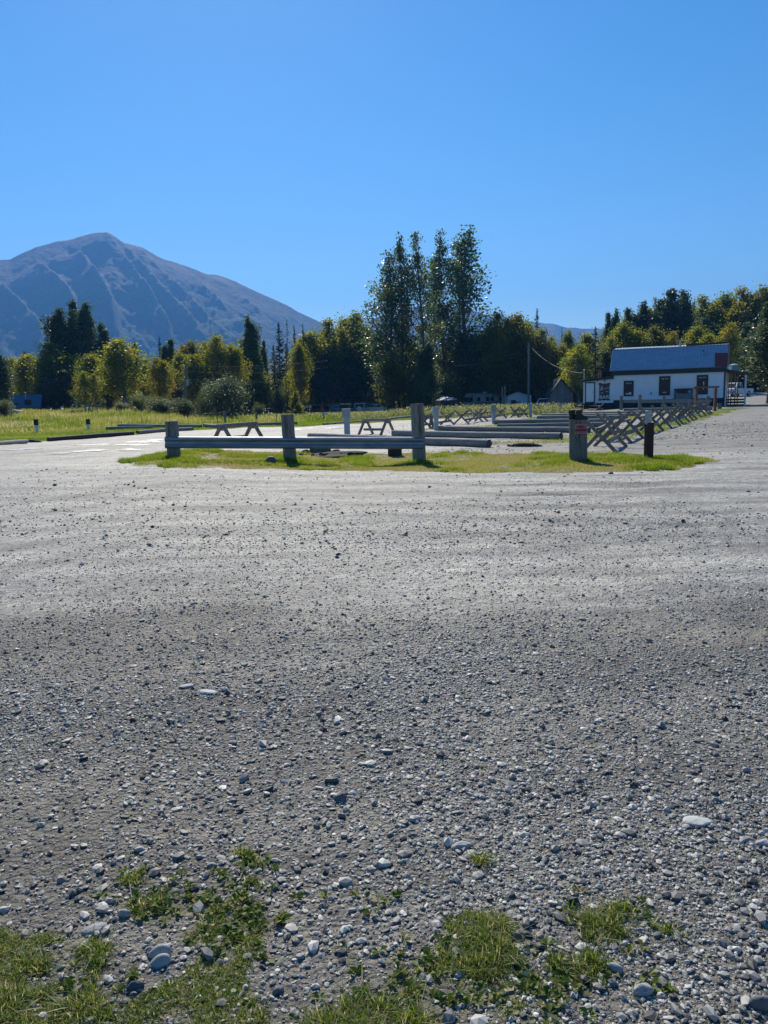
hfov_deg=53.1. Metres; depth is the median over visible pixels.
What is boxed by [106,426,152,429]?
log
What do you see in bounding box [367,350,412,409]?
aspen tree
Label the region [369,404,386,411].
parked car
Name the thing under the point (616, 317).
poplar tree
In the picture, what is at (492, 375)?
aspen tree
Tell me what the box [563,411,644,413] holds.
log
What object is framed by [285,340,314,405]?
birch tree
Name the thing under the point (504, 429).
log
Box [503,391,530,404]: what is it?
garage
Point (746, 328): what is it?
poplar tree
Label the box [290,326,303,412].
spruce tree
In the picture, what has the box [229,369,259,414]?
poplar tree
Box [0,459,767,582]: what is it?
gravel
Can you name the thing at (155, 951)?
stone
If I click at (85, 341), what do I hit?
poplar tree
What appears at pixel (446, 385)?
bush
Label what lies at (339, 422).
log
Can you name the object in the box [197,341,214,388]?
aspen tree
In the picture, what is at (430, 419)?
fence section
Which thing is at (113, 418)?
meadow grass
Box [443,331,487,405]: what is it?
poplar tree
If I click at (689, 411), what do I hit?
fence section
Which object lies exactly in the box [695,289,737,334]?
aspen tree
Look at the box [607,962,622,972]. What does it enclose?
stone
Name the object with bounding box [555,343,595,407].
birch tree
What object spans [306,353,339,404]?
poplar tree
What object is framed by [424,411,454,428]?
fence section
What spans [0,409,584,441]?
grass
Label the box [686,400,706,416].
fence section
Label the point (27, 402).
door
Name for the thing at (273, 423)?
log
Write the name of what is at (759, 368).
poplar tree
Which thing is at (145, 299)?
mountain
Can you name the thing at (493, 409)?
power pedestal
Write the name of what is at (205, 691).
stone
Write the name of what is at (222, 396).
bush
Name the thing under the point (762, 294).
aspen tree
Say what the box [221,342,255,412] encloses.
birch tree
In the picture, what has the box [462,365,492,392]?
bush
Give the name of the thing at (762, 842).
stone
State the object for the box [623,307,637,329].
poplar tree
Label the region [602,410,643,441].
fence section
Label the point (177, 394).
house
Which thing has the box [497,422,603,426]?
log
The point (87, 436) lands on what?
log
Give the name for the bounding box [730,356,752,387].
poplar tree
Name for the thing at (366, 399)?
poplar tree
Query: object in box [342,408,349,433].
power pedestal
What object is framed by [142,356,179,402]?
birch tree
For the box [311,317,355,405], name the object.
aspen tree
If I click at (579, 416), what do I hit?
boot
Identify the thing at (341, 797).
stone
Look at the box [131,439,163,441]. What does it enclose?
puddle
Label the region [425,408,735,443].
grass
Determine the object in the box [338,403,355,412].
parked car
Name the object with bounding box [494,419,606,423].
log
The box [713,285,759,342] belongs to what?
aspen tree
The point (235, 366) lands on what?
power line
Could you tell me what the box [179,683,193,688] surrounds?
stone
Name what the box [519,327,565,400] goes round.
aspen tree
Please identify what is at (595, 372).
spruce tree
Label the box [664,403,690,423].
fence section
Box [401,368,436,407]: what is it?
bush
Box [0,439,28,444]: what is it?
log
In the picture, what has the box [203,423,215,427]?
log
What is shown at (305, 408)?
spruce tree
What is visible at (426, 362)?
poplar tree
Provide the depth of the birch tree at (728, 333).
115.37 m
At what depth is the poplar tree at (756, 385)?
126.23 m
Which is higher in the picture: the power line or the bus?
the power line
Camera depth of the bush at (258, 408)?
98.90 m
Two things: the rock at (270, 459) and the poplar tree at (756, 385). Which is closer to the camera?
the rock at (270, 459)
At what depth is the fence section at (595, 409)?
79.00 m
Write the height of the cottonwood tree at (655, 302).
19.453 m
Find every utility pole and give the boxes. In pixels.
[183,363,188,412]
[527,343,529,404]
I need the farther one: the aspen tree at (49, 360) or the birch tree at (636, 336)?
the birch tree at (636, 336)
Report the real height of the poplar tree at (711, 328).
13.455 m
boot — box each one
[568,410,575,419]
[575,410,587,419]
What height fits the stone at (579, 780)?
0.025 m
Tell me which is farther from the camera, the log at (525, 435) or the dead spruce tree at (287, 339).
the dead spruce tree at (287, 339)
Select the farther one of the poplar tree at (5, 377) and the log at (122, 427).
the poplar tree at (5, 377)
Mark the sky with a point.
(602, 156)
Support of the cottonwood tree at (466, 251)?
on the ground at (350, 492)
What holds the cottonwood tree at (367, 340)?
on the ground at (350, 492)
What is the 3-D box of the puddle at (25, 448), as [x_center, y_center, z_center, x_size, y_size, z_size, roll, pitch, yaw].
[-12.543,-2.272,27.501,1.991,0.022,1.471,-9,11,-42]
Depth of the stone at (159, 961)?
2.33 m
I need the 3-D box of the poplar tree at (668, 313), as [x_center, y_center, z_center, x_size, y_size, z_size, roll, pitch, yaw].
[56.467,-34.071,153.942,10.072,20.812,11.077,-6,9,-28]
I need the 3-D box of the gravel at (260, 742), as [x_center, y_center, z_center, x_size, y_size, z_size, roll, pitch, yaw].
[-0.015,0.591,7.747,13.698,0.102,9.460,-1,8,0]
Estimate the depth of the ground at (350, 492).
5.27 m
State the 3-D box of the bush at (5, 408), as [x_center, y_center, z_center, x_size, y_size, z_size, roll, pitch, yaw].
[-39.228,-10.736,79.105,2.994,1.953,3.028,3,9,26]
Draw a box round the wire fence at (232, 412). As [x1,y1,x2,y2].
[169,411,276,422]
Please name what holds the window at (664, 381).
in the bar building
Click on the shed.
(560, 391)
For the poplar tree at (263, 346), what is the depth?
127.38 m
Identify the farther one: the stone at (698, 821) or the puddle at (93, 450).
the puddle at (93, 450)
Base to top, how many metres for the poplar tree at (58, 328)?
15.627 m
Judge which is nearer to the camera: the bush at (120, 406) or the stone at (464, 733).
the stone at (464, 733)
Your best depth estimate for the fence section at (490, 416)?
55.94 m
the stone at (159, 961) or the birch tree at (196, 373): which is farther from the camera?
the birch tree at (196, 373)
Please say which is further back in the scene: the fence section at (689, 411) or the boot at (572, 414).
the fence section at (689, 411)
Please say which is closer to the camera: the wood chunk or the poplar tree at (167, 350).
the wood chunk
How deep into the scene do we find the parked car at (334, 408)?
127.33 m
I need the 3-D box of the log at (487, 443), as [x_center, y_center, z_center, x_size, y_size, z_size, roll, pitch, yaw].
[0.212,-2.745,29.251,9.425,0.330,0.346,7,12,44]
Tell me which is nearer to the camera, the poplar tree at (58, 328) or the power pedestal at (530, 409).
the power pedestal at (530, 409)
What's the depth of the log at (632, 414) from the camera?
58.00 m
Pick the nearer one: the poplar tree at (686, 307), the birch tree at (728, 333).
the birch tree at (728, 333)
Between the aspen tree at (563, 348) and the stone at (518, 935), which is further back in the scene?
the aspen tree at (563, 348)
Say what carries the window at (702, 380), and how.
in the bar building
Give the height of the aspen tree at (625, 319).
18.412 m
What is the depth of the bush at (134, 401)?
84.45 m
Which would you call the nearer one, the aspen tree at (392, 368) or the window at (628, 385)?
the window at (628, 385)
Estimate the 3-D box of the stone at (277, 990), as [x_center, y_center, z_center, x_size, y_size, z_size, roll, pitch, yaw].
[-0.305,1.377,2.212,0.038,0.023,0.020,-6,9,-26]
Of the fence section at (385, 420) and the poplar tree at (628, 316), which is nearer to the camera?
the fence section at (385, 420)
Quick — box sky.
[0,0,767,328]
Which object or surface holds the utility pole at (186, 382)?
on the ground at (350, 492)
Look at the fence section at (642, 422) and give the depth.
34.01 m
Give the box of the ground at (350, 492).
[0,392,767,1023]
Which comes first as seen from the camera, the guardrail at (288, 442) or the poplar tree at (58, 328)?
the guardrail at (288, 442)
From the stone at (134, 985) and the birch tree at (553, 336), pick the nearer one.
the stone at (134, 985)
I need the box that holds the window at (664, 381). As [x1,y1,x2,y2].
[659,376,669,395]
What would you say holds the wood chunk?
on the ground at (350, 492)
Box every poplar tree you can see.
[0,353,18,404]
[33,374,56,408]
[35,307,82,408]
[37,370,76,409]
[65,299,81,408]
[67,301,104,408]
[96,322,119,408]
[126,341,144,397]
[155,338,177,402]
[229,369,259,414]
[240,314,268,370]
[259,339,270,413]
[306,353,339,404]
[333,355,369,405]
[362,364,374,405]
[407,343,443,408]
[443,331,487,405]
[590,350,611,377]
[599,311,615,349]
[609,308,620,336]
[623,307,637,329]
[633,300,650,340]
[642,287,691,345]
[675,289,701,345]
[699,317,720,337]
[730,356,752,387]
[732,322,755,360]
[735,335,762,391]
[737,301,767,403]
[751,376,766,391]
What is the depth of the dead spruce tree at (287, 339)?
137.02 m
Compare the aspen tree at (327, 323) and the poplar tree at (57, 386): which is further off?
the aspen tree at (327, 323)
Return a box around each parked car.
[311,404,330,412]
[329,404,338,412]
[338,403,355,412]
[354,403,368,411]
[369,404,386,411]
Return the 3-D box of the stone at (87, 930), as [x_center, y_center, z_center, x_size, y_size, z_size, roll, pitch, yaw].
[-0.945,1.359,2.510,0.081,0.021,0.049,-6,9,-27]
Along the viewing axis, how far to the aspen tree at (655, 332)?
126.27 m
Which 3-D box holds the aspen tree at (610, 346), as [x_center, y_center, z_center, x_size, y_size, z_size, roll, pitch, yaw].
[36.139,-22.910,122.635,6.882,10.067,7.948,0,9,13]
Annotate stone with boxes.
[81,922,106,935]
[118,909,130,916]
[126,980,144,991]
[148,944,170,958]
[148,953,170,968]
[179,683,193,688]
[199,689,216,693]
[272,985,283,995]
[334,793,346,801]
[451,841,470,849]
[461,731,468,735]
[511,932,521,940]
[576,778,583,782]
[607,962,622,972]
[632,982,653,996]
[683,816,712,826]
[749,995,767,1011]
[755,839,767,846]
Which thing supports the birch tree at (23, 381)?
on the ground at (350, 492)
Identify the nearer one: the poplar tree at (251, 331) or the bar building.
the bar building
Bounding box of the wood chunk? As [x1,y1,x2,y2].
[29,439,40,442]
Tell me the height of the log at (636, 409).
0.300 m
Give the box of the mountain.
[0,232,331,407]
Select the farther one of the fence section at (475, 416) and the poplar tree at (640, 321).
the poplar tree at (640, 321)
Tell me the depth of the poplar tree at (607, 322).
155.97 m
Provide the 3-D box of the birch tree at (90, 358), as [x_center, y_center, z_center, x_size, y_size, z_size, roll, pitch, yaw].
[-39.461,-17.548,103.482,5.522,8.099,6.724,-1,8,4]
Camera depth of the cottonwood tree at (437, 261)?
132.99 m
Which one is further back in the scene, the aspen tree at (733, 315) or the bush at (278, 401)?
the aspen tree at (733, 315)
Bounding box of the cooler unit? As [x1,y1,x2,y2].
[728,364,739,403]
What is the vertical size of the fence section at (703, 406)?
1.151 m
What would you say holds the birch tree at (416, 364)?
on the ground at (350, 492)
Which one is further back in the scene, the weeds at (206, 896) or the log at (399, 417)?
the log at (399, 417)
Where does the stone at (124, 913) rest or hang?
on the ground at (350, 492)
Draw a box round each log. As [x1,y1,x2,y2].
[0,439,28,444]
[47,431,133,440]
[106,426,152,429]
[117,424,201,427]
[136,427,193,433]
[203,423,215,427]
[258,421,297,425]
[307,433,491,447]
[322,421,361,424]
[389,415,410,419]
[391,430,562,439]
[438,426,590,432]
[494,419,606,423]
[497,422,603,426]
[537,415,627,418]
[541,413,637,416]
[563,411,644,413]
[624,407,712,410]
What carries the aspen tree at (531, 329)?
on the ground at (350, 492)
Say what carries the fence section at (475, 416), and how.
on the ground at (350, 492)
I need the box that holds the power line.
[211,361,319,366]
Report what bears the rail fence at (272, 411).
on the ground at (350, 492)
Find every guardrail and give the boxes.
[164,403,425,460]
[620,396,709,409]
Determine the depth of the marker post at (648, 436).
19.32 m
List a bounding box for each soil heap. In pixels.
[299,451,367,457]
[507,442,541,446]
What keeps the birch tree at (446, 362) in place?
on the ground at (350, 492)
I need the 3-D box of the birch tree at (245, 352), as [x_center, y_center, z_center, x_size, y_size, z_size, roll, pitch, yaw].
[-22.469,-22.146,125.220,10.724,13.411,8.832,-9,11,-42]
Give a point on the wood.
(700, 313)
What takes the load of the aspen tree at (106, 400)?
on the ground at (350, 492)
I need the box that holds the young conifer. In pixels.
[287,391,307,414]
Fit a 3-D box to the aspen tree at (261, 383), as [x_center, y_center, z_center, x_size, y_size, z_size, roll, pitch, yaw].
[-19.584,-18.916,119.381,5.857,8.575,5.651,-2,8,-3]
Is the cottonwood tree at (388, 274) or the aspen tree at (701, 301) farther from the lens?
the aspen tree at (701, 301)
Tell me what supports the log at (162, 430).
on the ground at (350, 492)
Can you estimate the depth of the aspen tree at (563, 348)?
125.08 m
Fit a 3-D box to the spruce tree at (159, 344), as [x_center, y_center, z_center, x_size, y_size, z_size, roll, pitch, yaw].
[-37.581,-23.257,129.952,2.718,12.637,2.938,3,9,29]
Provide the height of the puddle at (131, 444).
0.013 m
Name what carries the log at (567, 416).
on the ground at (350, 492)
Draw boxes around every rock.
[266,456,275,463]
[301,449,339,452]
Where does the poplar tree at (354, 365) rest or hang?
on the ground at (350, 492)
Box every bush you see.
[0,398,16,415]
[111,402,130,411]
[127,393,150,411]
[140,395,180,414]
[170,396,201,416]
[194,371,254,416]
[195,382,220,416]
[251,401,266,415]
[267,383,290,413]
[366,373,395,406]
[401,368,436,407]
[432,368,463,403]
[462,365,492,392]
[729,374,744,386]
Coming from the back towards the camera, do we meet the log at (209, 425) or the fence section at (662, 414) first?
the log at (209, 425)
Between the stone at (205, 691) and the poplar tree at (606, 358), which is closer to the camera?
the stone at (205, 691)
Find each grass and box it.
[0,406,583,433]
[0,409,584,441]
[0,838,704,1023]
[118,448,719,472]
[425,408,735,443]
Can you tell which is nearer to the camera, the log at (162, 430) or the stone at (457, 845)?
the stone at (457, 845)
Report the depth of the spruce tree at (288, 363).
131.31 m
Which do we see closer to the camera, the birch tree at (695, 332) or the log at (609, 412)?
the log at (609, 412)
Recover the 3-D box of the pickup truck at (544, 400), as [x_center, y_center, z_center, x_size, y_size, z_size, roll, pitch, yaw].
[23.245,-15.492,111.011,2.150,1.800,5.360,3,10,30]
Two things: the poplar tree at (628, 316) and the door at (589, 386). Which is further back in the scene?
the poplar tree at (628, 316)
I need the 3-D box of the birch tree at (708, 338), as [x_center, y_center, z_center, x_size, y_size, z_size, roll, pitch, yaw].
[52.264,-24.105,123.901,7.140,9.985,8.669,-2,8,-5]
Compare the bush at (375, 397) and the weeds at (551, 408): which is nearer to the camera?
the weeds at (551, 408)
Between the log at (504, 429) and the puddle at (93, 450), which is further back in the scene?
the log at (504, 429)
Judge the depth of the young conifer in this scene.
94.69 m
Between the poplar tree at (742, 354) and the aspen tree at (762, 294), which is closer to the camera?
the poplar tree at (742, 354)
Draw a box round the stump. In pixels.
[388,449,401,456]
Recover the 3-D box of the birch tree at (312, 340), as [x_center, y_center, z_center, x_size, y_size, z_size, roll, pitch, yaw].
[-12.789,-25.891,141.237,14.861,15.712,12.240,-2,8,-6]
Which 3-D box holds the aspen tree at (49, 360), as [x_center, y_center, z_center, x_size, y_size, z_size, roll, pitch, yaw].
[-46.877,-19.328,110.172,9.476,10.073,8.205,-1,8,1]
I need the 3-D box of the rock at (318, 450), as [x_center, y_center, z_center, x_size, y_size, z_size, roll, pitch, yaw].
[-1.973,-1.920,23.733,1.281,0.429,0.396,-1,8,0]
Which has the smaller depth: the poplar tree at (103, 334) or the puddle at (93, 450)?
the puddle at (93, 450)
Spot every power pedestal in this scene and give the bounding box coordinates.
[33,419,38,431]
[86,419,89,428]
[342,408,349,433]
[432,407,438,429]
[491,405,495,423]
[528,403,531,417]
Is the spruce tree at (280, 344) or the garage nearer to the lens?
the garage
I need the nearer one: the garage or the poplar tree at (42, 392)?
the poplar tree at (42, 392)
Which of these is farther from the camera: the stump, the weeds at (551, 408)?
the weeds at (551, 408)
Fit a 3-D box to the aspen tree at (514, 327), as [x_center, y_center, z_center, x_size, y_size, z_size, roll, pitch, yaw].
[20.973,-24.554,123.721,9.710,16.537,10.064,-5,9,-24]
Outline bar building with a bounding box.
[579,340,754,408]
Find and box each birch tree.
[5,355,20,392]
[7,351,47,394]
[67,370,107,409]
[69,352,101,408]
[88,336,156,407]
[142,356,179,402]
[166,350,191,390]
[172,351,215,414]
[196,333,236,415]
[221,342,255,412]
[228,334,276,415]
[276,328,340,412]
[281,368,308,407]
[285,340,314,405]
[380,340,438,404]
[435,344,456,396]
[543,334,559,378]
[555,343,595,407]
[559,328,578,385]
[567,329,600,404]
[601,320,642,347]
[617,328,659,347]
[662,330,678,345]
[678,323,716,344]
[690,331,716,342]
[712,321,743,384]
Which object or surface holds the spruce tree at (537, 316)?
on the ground at (350, 492)
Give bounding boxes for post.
[569,419,586,460]
[638,395,641,410]
[644,410,653,457]
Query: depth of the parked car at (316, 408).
124.90 m
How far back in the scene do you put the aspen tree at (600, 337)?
161.70 m
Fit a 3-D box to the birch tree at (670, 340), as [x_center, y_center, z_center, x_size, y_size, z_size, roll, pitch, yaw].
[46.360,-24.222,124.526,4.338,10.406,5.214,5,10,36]
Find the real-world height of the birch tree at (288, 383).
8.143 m
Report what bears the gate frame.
on the ground at (350, 492)
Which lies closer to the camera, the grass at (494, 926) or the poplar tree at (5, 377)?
the grass at (494, 926)
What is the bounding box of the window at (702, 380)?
[697,375,707,394]
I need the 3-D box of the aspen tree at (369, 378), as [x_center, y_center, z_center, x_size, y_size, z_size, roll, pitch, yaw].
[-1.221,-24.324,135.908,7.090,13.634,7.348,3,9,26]
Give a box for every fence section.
[214,421,263,436]
[357,418,393,434]
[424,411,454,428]
[424,415,433,427]
[453,408,483,423]
[474,407,506,420]
[510,406,527,417]
[574,403,603,410]
[587,412,627,451]
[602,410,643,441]
[630,407,663,433]
[651,404,681,427]
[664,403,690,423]
[676,402,697,419]
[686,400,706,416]
[695,399,711,414]
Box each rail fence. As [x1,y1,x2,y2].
[243,406,291,414]
[304,402,372,410]
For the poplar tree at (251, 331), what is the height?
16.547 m
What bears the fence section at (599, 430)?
on the ground at (350, 492)
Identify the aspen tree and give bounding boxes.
[21,341,83,409]
[87,367,127,408]
[135,358,157,407]
[163,339,203,379]
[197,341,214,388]
[247,365,276,408]
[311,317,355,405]
[311,327,364,402]
[328,306,371,353]
[348,321,374,402]
[358,339,383,403]
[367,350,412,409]
[466,309,525,395]
[479,306,545,396]
[519,319,551,396]
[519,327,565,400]
[547,342,570,381]
[590,336,622,376]
[593,325,610,351]
[620,310,636,329]
[640,324,670,346]
[691,294,723,325]
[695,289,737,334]
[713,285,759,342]
[721,281,767,391]
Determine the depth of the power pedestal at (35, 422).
51.68 m
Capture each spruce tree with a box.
[157,337,165,397]
[266,345,288,413]
[270,322,284,412]
[278,344,292,412]
[285,320,289,358]
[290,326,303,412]
[301,323,310,411]
[534,309,544,382]
[582,327,605,399]
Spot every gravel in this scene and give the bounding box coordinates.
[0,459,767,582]
[0,504,767,800]
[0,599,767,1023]
[385,415,767,462]
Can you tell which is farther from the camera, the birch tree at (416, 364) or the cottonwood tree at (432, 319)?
the cottonwood tree at (432, 319)
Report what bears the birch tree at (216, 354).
on the ground at (350, 492)
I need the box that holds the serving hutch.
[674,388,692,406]
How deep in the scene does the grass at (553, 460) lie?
19.42 m
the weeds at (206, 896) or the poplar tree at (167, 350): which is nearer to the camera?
the weeds at (206, 896)
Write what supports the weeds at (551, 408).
on the ground at (350, 492)
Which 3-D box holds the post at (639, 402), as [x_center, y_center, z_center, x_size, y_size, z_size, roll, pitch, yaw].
[21.109,-8.874,63.460,0.304,1.559,0.295,-1,8,0]
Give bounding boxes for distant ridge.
[363,307,602,354]
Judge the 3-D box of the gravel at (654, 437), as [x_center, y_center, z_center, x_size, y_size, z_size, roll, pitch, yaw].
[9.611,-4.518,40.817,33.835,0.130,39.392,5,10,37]
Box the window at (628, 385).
[624,381,633,395]
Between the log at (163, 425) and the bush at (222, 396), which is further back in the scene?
the bush at (222, 396)
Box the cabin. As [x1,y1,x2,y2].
[9,393,45,409]
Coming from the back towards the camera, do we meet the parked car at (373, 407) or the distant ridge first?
the distant ridge
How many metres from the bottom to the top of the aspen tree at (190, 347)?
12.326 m
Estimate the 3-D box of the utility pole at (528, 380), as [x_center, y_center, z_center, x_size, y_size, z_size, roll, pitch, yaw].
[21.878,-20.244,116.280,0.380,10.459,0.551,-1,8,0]
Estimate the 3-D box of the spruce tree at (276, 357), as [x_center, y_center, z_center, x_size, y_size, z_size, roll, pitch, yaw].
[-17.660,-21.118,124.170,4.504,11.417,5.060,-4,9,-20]
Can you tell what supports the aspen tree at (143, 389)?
on the ground at (350, 492)
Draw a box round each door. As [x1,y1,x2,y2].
[25,400,30,409]
[586,383,593,401]
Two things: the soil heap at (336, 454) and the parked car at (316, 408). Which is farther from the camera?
the parked car at (316, 408)
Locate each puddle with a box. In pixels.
[9,448,43,449]
[48,448,142,453]
[115,444,148,444]
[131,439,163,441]
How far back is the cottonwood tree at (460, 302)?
136.45 m
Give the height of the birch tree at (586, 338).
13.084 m
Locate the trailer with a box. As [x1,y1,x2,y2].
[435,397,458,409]
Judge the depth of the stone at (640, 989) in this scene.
2.17 m
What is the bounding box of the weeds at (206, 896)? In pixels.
[0,852,678,1023]
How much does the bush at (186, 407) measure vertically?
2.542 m
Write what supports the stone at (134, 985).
on the ground at (350, 492)
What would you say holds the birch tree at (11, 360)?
on the ground at (350, 492)
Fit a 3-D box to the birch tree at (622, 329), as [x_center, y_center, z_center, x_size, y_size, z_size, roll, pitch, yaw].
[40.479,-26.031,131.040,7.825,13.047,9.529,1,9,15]
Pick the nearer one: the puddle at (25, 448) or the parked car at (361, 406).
the puddle at (25, 448)
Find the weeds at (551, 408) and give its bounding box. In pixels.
[271,402,575,419]
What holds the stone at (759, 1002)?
on the ground at (350, 492)
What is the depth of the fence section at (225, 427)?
26.35 m
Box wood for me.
[3,309,708,413]
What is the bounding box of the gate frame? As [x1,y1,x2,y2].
[692,386,718,410]
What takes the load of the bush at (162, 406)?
on the ground at (350, 492)
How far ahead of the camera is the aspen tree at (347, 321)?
144.52 m
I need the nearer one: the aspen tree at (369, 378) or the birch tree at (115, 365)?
the birch tree at (115, 365)
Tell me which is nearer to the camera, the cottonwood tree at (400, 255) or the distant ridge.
the cottonwood tree at (400, 255)
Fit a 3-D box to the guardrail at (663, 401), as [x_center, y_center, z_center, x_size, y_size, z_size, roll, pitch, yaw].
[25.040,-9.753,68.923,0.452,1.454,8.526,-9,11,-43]
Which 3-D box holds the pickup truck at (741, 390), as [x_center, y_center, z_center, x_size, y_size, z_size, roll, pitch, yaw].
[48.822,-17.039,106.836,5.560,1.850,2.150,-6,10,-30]
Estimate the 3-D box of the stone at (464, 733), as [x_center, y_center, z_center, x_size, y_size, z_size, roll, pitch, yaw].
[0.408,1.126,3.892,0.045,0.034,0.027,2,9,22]
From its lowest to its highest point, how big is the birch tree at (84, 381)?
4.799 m
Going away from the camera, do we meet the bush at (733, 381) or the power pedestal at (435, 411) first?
the power pedestal at (435, 411)
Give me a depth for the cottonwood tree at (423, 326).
107.31 m
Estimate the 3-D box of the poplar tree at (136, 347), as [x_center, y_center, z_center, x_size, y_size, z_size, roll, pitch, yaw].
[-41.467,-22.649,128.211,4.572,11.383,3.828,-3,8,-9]
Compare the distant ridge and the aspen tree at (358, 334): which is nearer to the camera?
the aspen tree at (358, 334)
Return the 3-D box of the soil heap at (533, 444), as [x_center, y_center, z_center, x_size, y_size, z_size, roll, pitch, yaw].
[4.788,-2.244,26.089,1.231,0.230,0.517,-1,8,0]
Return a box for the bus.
[462,392,501,406]
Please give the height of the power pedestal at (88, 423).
0.946 m
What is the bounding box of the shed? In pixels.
[544,378,575,406]
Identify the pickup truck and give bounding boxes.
[536,398,548,405]
[726,382,753,395]
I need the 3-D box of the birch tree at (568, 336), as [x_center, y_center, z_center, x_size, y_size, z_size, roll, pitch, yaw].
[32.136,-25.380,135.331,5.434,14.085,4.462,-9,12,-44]
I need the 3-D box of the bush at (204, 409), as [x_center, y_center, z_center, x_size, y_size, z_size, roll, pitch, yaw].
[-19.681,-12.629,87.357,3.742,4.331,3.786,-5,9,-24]
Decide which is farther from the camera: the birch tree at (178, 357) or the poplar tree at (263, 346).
the poplar tree at (263, 346)
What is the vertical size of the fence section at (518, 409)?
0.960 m
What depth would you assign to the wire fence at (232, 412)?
66.39 m
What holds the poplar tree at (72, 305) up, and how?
on the ground at (350, 492)
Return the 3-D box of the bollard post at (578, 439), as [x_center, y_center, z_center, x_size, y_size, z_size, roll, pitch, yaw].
[4.964,-1.748,19.671,0.476,1.234,0.478,-1,8,0]
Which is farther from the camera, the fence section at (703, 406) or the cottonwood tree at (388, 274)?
the cottonwood tree at (388, 274)
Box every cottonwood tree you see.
[355,280,418,388]
[362,249,419,410]
[379,231,427,408]
[391,231,449,373]
[413,256,448,406]
[417,228,468,377]
[418,224,500,363]
[445,245,477,404]
[645,297,659,331]

